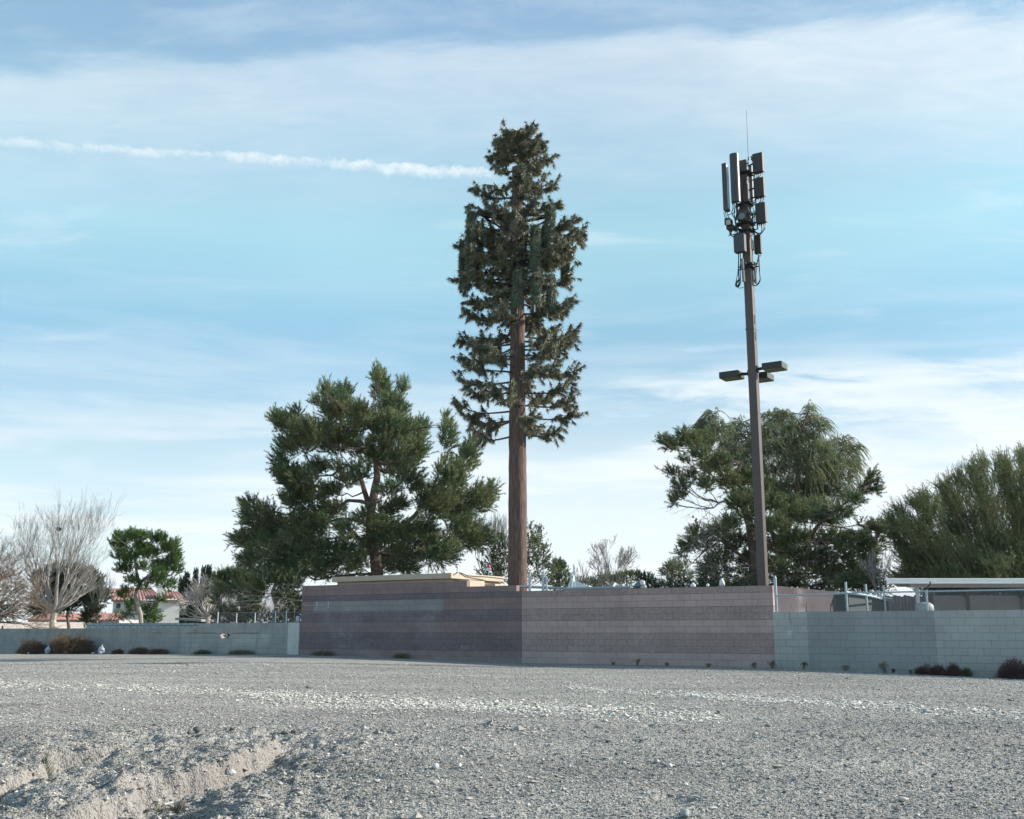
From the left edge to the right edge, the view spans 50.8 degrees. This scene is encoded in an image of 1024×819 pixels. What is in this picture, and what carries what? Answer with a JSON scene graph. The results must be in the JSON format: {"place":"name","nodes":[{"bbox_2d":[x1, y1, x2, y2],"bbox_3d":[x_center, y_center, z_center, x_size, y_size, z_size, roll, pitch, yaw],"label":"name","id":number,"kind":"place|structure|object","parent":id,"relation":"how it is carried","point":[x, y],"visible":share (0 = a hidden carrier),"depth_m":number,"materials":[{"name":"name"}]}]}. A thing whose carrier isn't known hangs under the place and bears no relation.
{"place":"outdoors","nodes":[
{"label":"outdoors","id":0,"kind":"place"},
{"bbox_2d":[25,613,138,622],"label":"house","id":1,"kind":"structure","parent":0,"point":[104,616],"depth_m":97.49,"materials":[{"name":"tile"}]},
{"bbox_2d":[106,583,185,622],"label":"house","id":2,"kind":"structure","parent":0,"point":[169,609],"depth_m":105.78,"materials":[{"name":"white paint"}]},
{"bbox_2d":[115,603,121,608],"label":"window","id":3,"kind":"structure","parent":2,"relation":"in","point":[117,605],"depth_m":105.47,"materials":[{"name":"grey glass"}]},
{"bbox_2d":[185,592,300,622],"bbox_3d":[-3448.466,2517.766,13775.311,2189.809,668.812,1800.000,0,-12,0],"label":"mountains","id":4,"kind":"structure","parent":0,"point":[269,601],"depth_m":13279.45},
{"bbox_2d":[0,633,1023,818],"bbox_3d":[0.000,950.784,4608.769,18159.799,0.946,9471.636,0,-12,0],"label":"ground","id":5,"kind":"structure","parent":0,"point":[143,801],"depth_m":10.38,"materials":[{"name":"grey gravel"}]},
{"bbox_2d":[0,599,25,628],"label":"shrub","id":6,"kind":"object","parent":5,"relation":"on","point":[3,612],"visible":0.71,"depth_m":65.63,"materials":[{"name":"brown plant"}]},
{"bbox_2d":[16,637,47,653],"bbox_3d":[-22.376,11.072,50.326,1.548,0.949,1.485,0,-12,0],"label":"tumbleweed","id":7,"kind":"object","parent":5,"relation":"on","point":[33,647],"visible":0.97,"depth_m":50.10,"materials":[{"name":"brown plant"}]},
{"bbox_2d":[0,529,66,627],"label":"bare tree","id":8,"kind":"object","parent":5,"relation":"on","point":[4,576],"visible":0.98,"depth_m":65.34,"materials":[{"name":"grey plant"}]},
{"bbox_2d":[0,622,84,628],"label":"block wall","id":9,"kind":"structure","parent":5,"relation":"on","point":[76,624],"depth_m":84.22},
{"bbox_2d":[38,750,57,777],"bbox_3d":[-4.062,3.173,9.515,0.273,0.400,0.240,1,-12,-6],"label":"grass tuft","id":10,"kind":"object","parent":5,"relation":"on","point":[46,760],"visible":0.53,"depth_m":9.51,"materials":[{"name":"green plant"}]},
{"bbox_2d":[45,646,50,653],"bbox_3d":[-21.077,10.930,48.915,0.272,0.428,0.207,4,-12,-18],"label":"plastic bag","id":11,"kind":"object","parent":5,"relation":"on","point":[48,649],"visible":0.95,"depth_m":48.85,"materials":[{"name":"white plastic"}]},
{"bbox_2d":[49,635,59,653],"bbox_3d":[-20.775,10.826,49.456,1.201,1.072,1.239,0,-12,0],"label":"tumbleweed","id":12,"kind":"object","parent":5,"relation":"on","point":[50,645],"visible":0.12,"depth_m":49.21,"materials":[{"name":"brown plant"}]},
{"bbox_2d":[23,559,106,627],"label":"evergreen tree","id":13,"kind":"object","parent":5,"relation":"on","point":[74,605],"visible":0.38,"depth_m":77.30,"materials":[{"name":"brown plant"}]},
{"bbox_2d":[2,483,128,627],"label":"bare tree","id":14,"kind":"object","parent":5,"relation":"on","point":[59,601],"visible":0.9,"depth_m":69.12,"materials":[{"name":"grey plant"}]},
{"bbox_2d":[47,629,96,653],"bbox_3d":[-19.802,10.549,48.687,2.116,1.314,1.464,0,-12,0],"label":"tumbleweed","id":15,"kind":"object","parent":5,"relation":"on","point":[76,645],"visible":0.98,"depth_m":48.52,"materials":[{"name":"brown plant"}]},
{"bbox_2d":[74,598,105,627],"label":"evergreen tree","id":16,"kind":"object","parent":5,"relation":"on","point":[89,611],"visible":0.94,"depth_m":70.57,"materials":[{"name":"green plant"}]},
{"bbox_2d":[84,584,112,621],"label":"evergreen tree","id":17,"kind":"object","parent":5,"relation":"on","point":[94,597],"visible":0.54,"depth_m":76.67,"materials":[{"name":"green plant"}]},
{"bbox_2d":[86,570,115,621],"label":"bare tree","id":18,"kind":"object","parent":5,"relation":"on","point":[99,588],"visible":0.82,"depth_m":71.78,"materials":[{"name":"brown plant"}]},
{"bbox_2d":[98,645,104,653],"bbox_3d":[-17.873,10.472,46.890,0.315,0.487,0.266,-11,-16,43],"label":"plastic bag","id":19,"kind":"object","parent":5,"relation":"on","point":[101,649],"visible":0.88,"depth_m":46.81,"materials":[{"name":"white plastic"}]},
{"bbox_2d":[106,607,124,622],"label":"young tree","id":20,"kind":"object","parent":5,"relation":"on","point":[116,614],"visible":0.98,"depth_m":70.70,"materials":[{"name":"brown plant"}]},
{"bbox_2d":[110,648,124,653],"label":"dry bush","id":21,"kind":"object","parent":5,"relation":"on","point":[118,651],"visible":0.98,"depth_m":47.45,"materials":[{"name":"plant"}]},
{"bbox_2d":[128,646,149,653],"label":"dry bush","id":22,"kind":"object","parent":5,"relation":"on","point":[139,650],"visible":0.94,"depth_m":46.66,"materials":[{"name":"plant"}]},
{"bbox_2d":[86,623,197,627],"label":"block wall","id":23,"kind":"structure","parent":5,"relation":"on","point":[141,625],"depth_m":62.53,"materials":[{"name":"grey concrete"}]},
{"bbox_2d":[0,623,287,653],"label":"block wall","id":24,"kind":"structure","parent":5,"relation":"on","point":[265,638],"depth_m":46.40,"materials":[{"name":"grey paint"}]},
{"bbox_2d":[212,611,299,622],"bbox_3d":[-10.546,8.548,44.223,5.102,0.520,0.039,-7,-14,32],"label":"chain link fence","id":25,"kind":"object","parent":24,"relation":"on","point":[254,620],"visible":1,"depth_m":44.21,"materials":[{"name":"metal"}]},
{"bbox_2d":[107,525,185,622],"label":"pine tree","id":26,"kind":"object","parent":5,"relation":"on","point":[142,545],"visible":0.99,"depth_m":74.11,"materials":[{"name":"green plant"}]},
{"bbox_2d":[146,648,170,653],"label":"dry bush","id":27,"kind":"object","parent":5,"relation":"on","point":[159,651],"visible":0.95,"depth_m":45.98,"materials":[{"name":"brown plant"}]},
{"bbox_2d":[149,803,169,811],"bbox_3d":[-2.753,3.119,8.440,0.185,0.130,0.133,4,-12,-17],"label":"grass tuft","id":28,"kind":"object","parent":5,"relation":"on","point":[160,809],"visible":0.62,"depth_m":8.44,"materials":[{"name":"plant"}]},
{"bbox_2d":[164,799,184,813],"bbox_3d":[-2.585,3.056,8.277,0.152,0.128,0.147,0,-12,0],"label":"grass tuft","id":29,"kind":"object","parent":5,"relation":"on","point":[176,808],"visible":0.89,"depth_m":8.27,"materials":[{"name":"green plant"}]},
{"bbox_2d":[177,574,184,622],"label":"cypress tree","id":30,"kind":"object","parent":5,"relation":"on","point":[181,584],"visible":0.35,"depth_m":118.30,"materials":[{"name":"green plant"}]},
{"bbox_2d":[182,571,190,622],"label":"cypress tree","id":31,"kind":"object","parent":5,"relation":"on","point":[187,577],"visible":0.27,"depth_m":121.28,"materials":[{"name":"green plant"}]},
{"bbox_2d":[189,567,198,622],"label":"cypress tree","id":32,"kind":"object","parent":5,"relation":"on","point":[195,573],"visible":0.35,"depth_m":118.28,"materials":[{"name":"green plant"}]},
{"bbox_2d":[175,618,215,622],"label":"carport","id":33,"kind":"object","parent":5,"relation":"on","point":[191,620],"visible":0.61,"depth_m":88.39,"materials":[{"name":"metal"}]},
{"bbox_2d":[193,726,202,732],"bbox_3d":[-3.338,3.397,11.433,0.106,0.066,0.091,-5,-13,24],"label":"dirt clod","id":34,"kind":"object","parent":5,"relation":"on","point":[197,729],"visible":0.98,"depth_m":11.40,"materials":[{"name":"grey soil"}]},
{"bbox_2d":[191,649,210,653],"bbox_3d":[-12.895,10.133,44.851,0.912,0.428,0.906,-2,-12,10],"label":"weed patch","id":35,"kind":"object","parent":5,"relation":"on","point":[199,651],"visible":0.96,"depth_m":44.71,"materials":[{"name":"green plant"}]},
{"bbox_2d":[197,565,206,618],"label":"cypress tree","id":36,"kind":"object","parent":5,"relation":"on","point":[203,570],"visible":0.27,"depth_m":121.41,"materials":[{"name":"green plant"}]},
{"bbox_2d":[170,572,236,622],"bbox_3d":[-18.358,11.953,64.395,4.680,4.936,4.212,-8,-14,35],"label":"bare tree","id":37,"kind":"object","parent":5,"relation":"on","point":[197,589],"visible":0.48,"depth_m":64.64,"materials":[{"name":"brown plant"}]},
{"bbox_2d":[204,564,211,607],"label":"cypress tree","id":38,"kind":"object","parent":5,"relation":"on","point":[208,568],"visible":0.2,"depth_m":124.53,"materials":[{"name":"green plant"}]},
{"bbox_2d":[206,570,214,618],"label":"cypress tree","id":39,"kind":"object","parent":5,"relation":"on","point":[211,572],"visible":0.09,"depth_m":118.30,"materials":[{"name":"green plant"}]},
{"bbox_2d":[227,769,235,774],"bbox_3d":[-2.458,3.180,9.441,0.060,0.051,0.079,-11,-16,42],"label":"stone","id":40,"kind":"object","parent":5,"relation":"on","point":[231,772],"visible":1,"depth_m":9.42,"materials":[{"name":"white stone"}]},
{"bbox_2d":[206,561,273,622],"bbox_3d":[-15.260,10.966,60.416,3.523,5.218,4.419,6,-13,-28],"label":"pine tree","id":41,"kind":"object","parent":5,"relation":"on","point":[223,579],"visible":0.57,"depth_m":60.90,"materials":[{"name":"green plant"}]},
{"bbox_2d":[227,649,255,654],"bbox_3d":[-10.947,9.862,43.667,1.308,0.459,1.360,0,-12,0],"label":"weed patch","id":42,"kind":"object","parent":5,"relation":"on","point":[237,652],"visible":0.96,"depth_m":43.49,"materials":[{"name":"green plant"}]},
{"bbox_2d":[199,603,300,637],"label":"undergrowth","id":43,"kind":"object","parent":5,"relation":"on","point":[221,612],"visible":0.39,"depth_m":55.48,"materials":[{"name":"green plant"}]},
{"bbox_2d":[219,561,307,622],"bbox_3d":[-11.740,9.815,53.531,5.393,4.695,4.348,0,-12,0],"label":"pine tree","id":44,"kind":"object","parent":5,"relation":"on","point":[257,587],"visible":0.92,"depth_m":53.92,"materials":[{"name":"green plant"}]},
{"bbox_2d":[0,719,566,818],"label":"dirt clods","id":45,"kind":"object","parent":5,"relation":"on","point":[417,815],"visible":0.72,"depth_m":9.43,"materials":[{"name":"grey soil"}]},
{"bbox_2d":[287,623,300,654],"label":"wall pillar","id":46,"kind":"structure","parent":5,"relation":"on","point":[293,642],"depth_m":42.68,"materials":[{"name":"grey concrete"}]},
{"bbox_2d":[309,650,333,655],"bbox_3d":[-7.301,9.385,41.416,1.101,0.464,1.224,0,-12,0],"label":"weed patch","id":47,"kind":"object","parent":5,"relation":"on","point":[324,653],"visible":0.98,"depth_m":41.26,"materials":[{"name":"green plant"}]},
{"bbox_2d":[222,358,506,584],"bbox_3d":[-7.932,4.631,58.575,15.365,16.884,10.561,0,-12,0],"label":"pine tree","id":48,"kind":"object","parent":5,"relation":"on","point":[295,539],"visible":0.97,"depth_m":56.66,"materials":[{"name":"green plant"}]},
{"bbox_2d":[392,652,409,658],"bbox_3d":[-4.047,9.019,39.376,0.801,0.420,0.798,0,-12,0],"label":"weed patch","id":49,"kind":"object","parent":5,"relation":"on","point":[401,655],"visible":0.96,"depth_m":39.25,"materials":[{"name":"green plant"}]},
{"bbox_2d":[300,581,521,662],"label":"block wall","id":50,"kind":"structure","parent":5,"relation":"on","point":[458,620],"depth_m":39.64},
{"bbox_2d":[332,572,507,586],"bbox_3d":[-3.540,8.420,43.726,6.675,3.321,4.037,-7,-14,32],"label":"equipment shelter","id":51,"kind":"object","parent":5,"relation":"on","point":[479,580],"visible":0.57,"depth_m":42.43,"materials":[{"name":"beige paint"}]},
{"bbox_2d":[486,564,490,574],"bbox_3d":[-0.936,6.425,43.192,0.200,0.420,0.160,0,-12,0],"label":"warning light","id":52,"kind":"object","parent":51,"relation":"on","point":[488,568],"visible":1,"depth_m":43.13,"materials":[{"name":"white paint"}]},
{"bbox_2d":[432,763,438,768],"bbox_3d":[-0.656,3.063,9.249,0.062,0.052,0.068,0,-12,0],"label":"stone","id":53,"kind":"object","parent":5,"relation":"on","point":[435,765],"visible":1,"depth_m":9.23,"materials":[{"name":"white stone"}]},
{"bbox_2d":[475,507,507,576],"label":"bare tree","id":54,"kind":"object","parent":5,"relation":"on","point":[496,527],"visible":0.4,"depth_m":69.25,"materials":[{"name":"grey plant"}]},
{"bbox_2d":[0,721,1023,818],"bbox_3d":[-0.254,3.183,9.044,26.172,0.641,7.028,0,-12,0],"label":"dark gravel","id":55,"kind":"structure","parent":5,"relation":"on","point":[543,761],"depth_m":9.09,"materials":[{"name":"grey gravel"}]},
{"bbox_2d":[0,662,1023,725],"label":"pale stone bands","id":56,"kind":"object","parent":5,"relation":"on","point":[425,703],"visible":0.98,"depth_m":15.96,"materials":[{"name":"grey gravel"}]},
{"bbox_2d":[473,518,556,588],"bbox_3d":[0.192,10.161,63.077,4.978,7.870,3.727,0,-12,0],"label":"broadleaf tree","id":57,"kind":"object","parent":5,"relation":"on","point":[533,541],"visible":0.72,"depth_m":63.34,"materials":[{"name":"green plant"}]},
{"bbox_2d":[447,117,588,590],"bbox_3d":[0.247,-1.083,41.290,5.781,21.303,5.614,0,-12,0],"label":"mast","id":58,"kind":"object","parent":5,"relation":"on","point":[551,250],"visible":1,"depth_m":41.22,"materials":[{"name":"green plastic"}]},
{"bbox_2d":[548,556,576,589],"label":"evergreen tree","id":59,"kind":"object","parent":5,"relation":"on","point":[559,564],"visible":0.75,"depth_m":93.97,"materials":[{"name":"green plant"}]},
{"bbox_2d":[573,564,575,586],"bbox_3d":[2.239,7.351,38.766,0.106,3.564,0.210,-5,-13,23],"label":"vent pole","id":60,"kind":"object","parent":5,"relation":"on","point":[574,566],"visible":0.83,"depth_m":39.06,"materials":[{"name":"silver metal"}]},
{"bbox_2d":[519,567,633,590],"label":"cable bridge","id":61,"kind":"structure","parent":5,"relation":"on","point":[545,586],"depth_m":38.78,"materials":[{"name":"grey metal"}]},
{"bbox_2d":[568,580,587,586],"bbox_3d":[2.474,6.480,40.322,0.800,0.360,0.400,0,-12,0],"label":"duct hood","id":62,"kind":"object","parent":61,"relation":"attached to","point":[578,584],"visible":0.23,"depth_m":40.14,"materials":[{"name":"white paint"}]},
{"bbox_2d":[630,580,646,588],"bbox_3d":[4.153,6.286,38.594,1.365,0.326,0.674,-7,-14,32],"label":"roof vent","id":63,"kind":"object","parent":61,"relation":"attached to","point":[639,584],"visible":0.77,"depth_m":38.20,"materials":[{"name":"silver metal"}]},
{"bbox_2d":[575,562,591,585],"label":"bare shrub","id":64,"kind":"object","parent":5,"relation":"on","point":[578,576],"visible":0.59,"depth_m":78.76,"materials":[{"name":"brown plant"}]},
{"bbox_2d":[576,575,595,586],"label":"evergreen tree","id":65,"kind":"object","parent":5,"relation":"on","point":[586,582],"visible":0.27,"depth_m":98.77,"materials":[{"name":"green plant"}]},
{"bbox_2d":[592,563,609,586],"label":"bare shrub","id":66,"kind":"object","parent":5,"relation":"on","point":[601,573],"visible":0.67,"depth_m":79.28,"materials":[{"name":"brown plant"}]},
{"bbox_2d":[587,571,620,586],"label":"evergreen tree","id":67,"kind":"object","parent":5,"relation":"on","point":[597,580],"visible":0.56,"depth_m":96.79,"materials":[{"name":"green plant"}]},
{"bbox_2d":[600,554,622,586],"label":"bare shrub","id":68,"kind":"object","parent":5,"relation":"on","point":[619,579],"visible":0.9,"depth_m":79.16,"materials":[{"name":"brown plant"}]},
{"bbox_2d":[587,534,640,585],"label":"bare tree","id":69,"kind":"object","parent":5,"relation":"on","point":[619,561],"visible":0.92,"depth_m":113.89,"materials":[{"name":"brown plant"}]},
{"bbox_2d":[610,568,640,585],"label":"evergreen tree","id":70,"kind":"object","parent":5,"relation":"on","point":[625,572],"visible":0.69,"depth_m":94.70,"materials":[{"name":"green plant"}]},
{"bbox_2d":[632,570,657,587],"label":"evergreen tree","id":71,"kind":"object","parent":5,"relation":"on","point":[641,575],"visible":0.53,"depth_m":92.82,"materials":[{"name":"green plant"}]},
{"bbox_2d":[521,585,774,667],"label":"block wall","id":72,"kind":"structure","parent":5,"relation":"on","point":[725,626],"depth_m":34.52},
{"bbox_2d":[656,557,697,586],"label":"evergreen tree","id":73,"kind":"object","parent":5,"relation":"on","point":[675,567],"visible":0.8,"depth_m":79.07,"materials":[{"name":"green plant"}]},
{"bbox_2d":[680,809,688,817],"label":"stone","id":74,"kind":"object","parent":5,"relation":"on","point":[684,813],"visible":1,"depth_m":7.37,"materials":[{"name":"white stone"}]},
{"bbox_2d":[719,578,724,585],"bbox_3d":[7.031,7.029,35.818,0.190,2.804,0.200,0,-12,0],"label":"rooftop vent","id":75,"kind":"object","parent":5,"relation":"on","point":[721,582],"visible":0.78,"depth_m":36.01,"materials":[{"name":"white metal"}]},
{"bbox_2d":[719,111,787,585],"bbox_3d":[8.052,-1.018,36.115,2.136,19.088,1.982,0,-12,0],"label":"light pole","id":76,"kind":"object","parent":5,"relation":"on","point":[743,174],"visible":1,"depth_m":36.46,"materials":[{"name":"brown metal"}]},
{"bbox_2d":[645,573,896,595],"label":"undergrowth","id":77,"kind":"object","parent":5,"relation":"on","point":[820,586],"visible":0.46,"depth_m":50.99,"materials":[{"name":"green plant"}]},
{"bbox_2d":[650,424,892,591],"bbox_3d":[13.303,6.227,54.017,12.337,11.919,8.053,0,-12,0],"label":"pine tree","id":78,"kind":"object","parent":5,"relation":"on","point":[801,556],"visible":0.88,"depth_m":53.16,"materials":[{"name":"green plant"}]},
{"bbox_2d":[768,661,777,668],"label":"weed","id":79,"kind":"object","parent":5,"relation":"on","point":[771,664],"visible":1,"depth_m":31.83,"materials":[{"name":"green plant"}]},
{"bbox_2d":[688,398,871,580],"bbox_3d":[15.015,6.130,59.936,10.128,14.498,7.745,5,-13,-24],"label":"weeping tree","id":80,"kind":"object","parent":5,"relation":"on","point":[816,482],"visible":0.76,"depth_m":59.77,"materials":[{"name":"green plant"}]},
{"bbox_2d":[800,662,807,669],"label":"weed","id":81,"kind":"object","parent":5,"relation":"on","point":[805,664],"visible":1,"depth_m":31.33,"materials":[{"name":"green plant"}]},
{"bbox_2d":[777,586,840,611],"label":"block wall","id":82,"kind":"structure","parent":5,"relation":"on","point":[790,590],"depth_m":35.08,"materials":[{"name":"grey concrete"}]},
{"bbox_2d":[841,665,849,670],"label":"weed","id":83,"kind":"object","parent":5,"relation":"on","point":[844,668],"visible":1,"depth_m":30.68,"materials":[{"name":"green plant"}]},
{"bbox_2d":[825,556,890,592],"bbox_3d":[15.562,8.797,48.323,3.074,4.587,1.661,0,-12,0],"label":"evergreen tree","id":84,"kind":"object","parent":5,"relation":"on","point":[852,582],"visible":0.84,"depth_m":48.37,"materials":[{"name":"green plant"}]},
{"bbox_2d":[836,594,892,610],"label":"storage shed","id":85,"kind":"structure","parent":5,"relation":"on","point":[857,602],"depth_m":38.72,"materials":[{"name":"white paint"}]},
{"bbox_2d":[844,582,893,610],"bbox_3d":[13.033,7.701,38.697,0.189,2.850,8.079,-7,-13,29],"label":"chain link fence","id":86,"kind":"object","parent":5,"relation":"on","point":[865,594],"visible":0.44,"depth_m":37.63,"materials":[{"name":"grey metal"}]},
{"bbox_2d":[856,546,894,595],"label":"bare tree","id":87,"kind":"object","parent":5,"relation":"on","point":[887,559],"visible":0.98,"depth_m":46.67,"materials":[{"name":"grey plant"}]},
{"bbox_2d":[878,661,888,672],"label":"weed","id":88,"kind":"object","parent":5,"relation":"on","point":[883,668],"visible":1,"depth_m":30.14,"materials":[{"name":"green plant"}]},
{"bbox_2d":[773,610,1023,676],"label":"block wall","id":89,"kind":"structure","parent":5,"relation":"on","point":[983,643],"depth_m":30.36,"materials":[{"name":"grey concrete"}]},
{"bbox_2d":[773,576,1023,611],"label":"chain link fence","id":90,"kind":"object","parent":89,"relation":"on","point":[926,591],"visible":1,"depth_m":30.59,"materials":[{"name":"metal"}]},
{"bbox_2d":[874,595,932,610],"bbox_3d":[16.345,9.345,46.572,4.040,2.608,0.024,0,-12,0],"label":"wood fence","id":91,"kind":"object","parent":5,"relation":"on","point":[907,604],"visible":0.14,"depth_m":46.76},
{"bbox_2d":[898,797,908,801],"bbox_3d":[2.880,2.869,7.928,0.079,0.037,0.054,-4,-12,17],"label":"stone","id":92,"kind":"object","parent":5,"relation":"on","point":[903,799],"visible":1,"depth_m":7.91,"materials":[{"name":"white stone"}]},
{"bbox_2d":[912,665,928,674],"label":"dry bush","id":93,"kind":"object","parent":5,"relation":"on","point":[920,670],"visible":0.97,"depth_m":29.38,"materials":[{"name":"brown plant"}]},
{"bbox_2d":[915,602,933,610],"bbox_3d":[14.497,7.839,37.694,0.616,2.175,0.603,8,-14,-33],"label":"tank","id":94,"kind":"object","parent":5,"relation":"on","point":[918,607],"visible":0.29,"depth_m":37.69,"materials":[{"name":"white metal"}]},
{"bbox_2d":[926,664,946,675],"bbox_3d":[11.513,7.093,29.220,0.679,0.480,0.760,0,-12,0],"label":"dry bush","id":95,"kind":"object","parent":5,"relation":"on","point":[936,669],"visible":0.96,"depth_m":29.10,"materials":[{"name":"brown plant"}]},
{"bbox_2d":[878,440,1023,595],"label":"desert tree","id":96,"kind":"object","parent":5,"relation":"on","point":[986,548],"visible":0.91,"depth_m":48.08,"materials":[{"name":"green plant"}]},
{"bbox_2d":[944,663,962,676],"bbox_3d":[11.885,7.027,28.984,0.670,0.571,0.692,0,-12,0],"label":"dry bush","id":97,"kind":"object","parent":5,"relation":"on","point":[953,670],"visible":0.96,"depth_m":28.89,"materials":[{"name":"brown plant"}]},
{"bbox_2d":[886,578,1023,603],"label":"patio cover","id":98,"kind":"object","parent":5,"relation":"on","point":[916,583],"visible":0.84,"depth_m":40.53,"materials":[{"name":"white metal"}]},
{"bbox_2d":[960,666,973,676],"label":"weed","id":99,"kind":"object","parent":5,"relation":"on","point":[966,672],"visible":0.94,"depth_m":28.75,"materials":[{"name":"green plant"}]},
{"bbox_2d":[912,588,1023,598],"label":"hedge","id":100,"kind":"object","parent":5,"relation":"on","point":[995,592],"visible":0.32,"depth_m":46.90,"materials":[{"name":"green plant"}]},
{"bbox_2d":[928,590,1023,610],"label":"panel wall","id":101,"kind":"structure","parent":5,"relation":"on","point":[942,604],"depth_m":46.22,"materials":[{"name":"grey metal"}]},
{"bbox_2d":[993,658,1023,678],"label":"dry bush","id":102,"kind":"object","parent":5,"relation":"on","point":[1011,669],"visible":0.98,"depth_m":28.09,"materials":[{"name":"brown plant"}]},
{"bbox_2d":[0,0,1023,621],"label":"sky","id":103,"kind":"structure","parent":0,"point":[211,210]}
]}

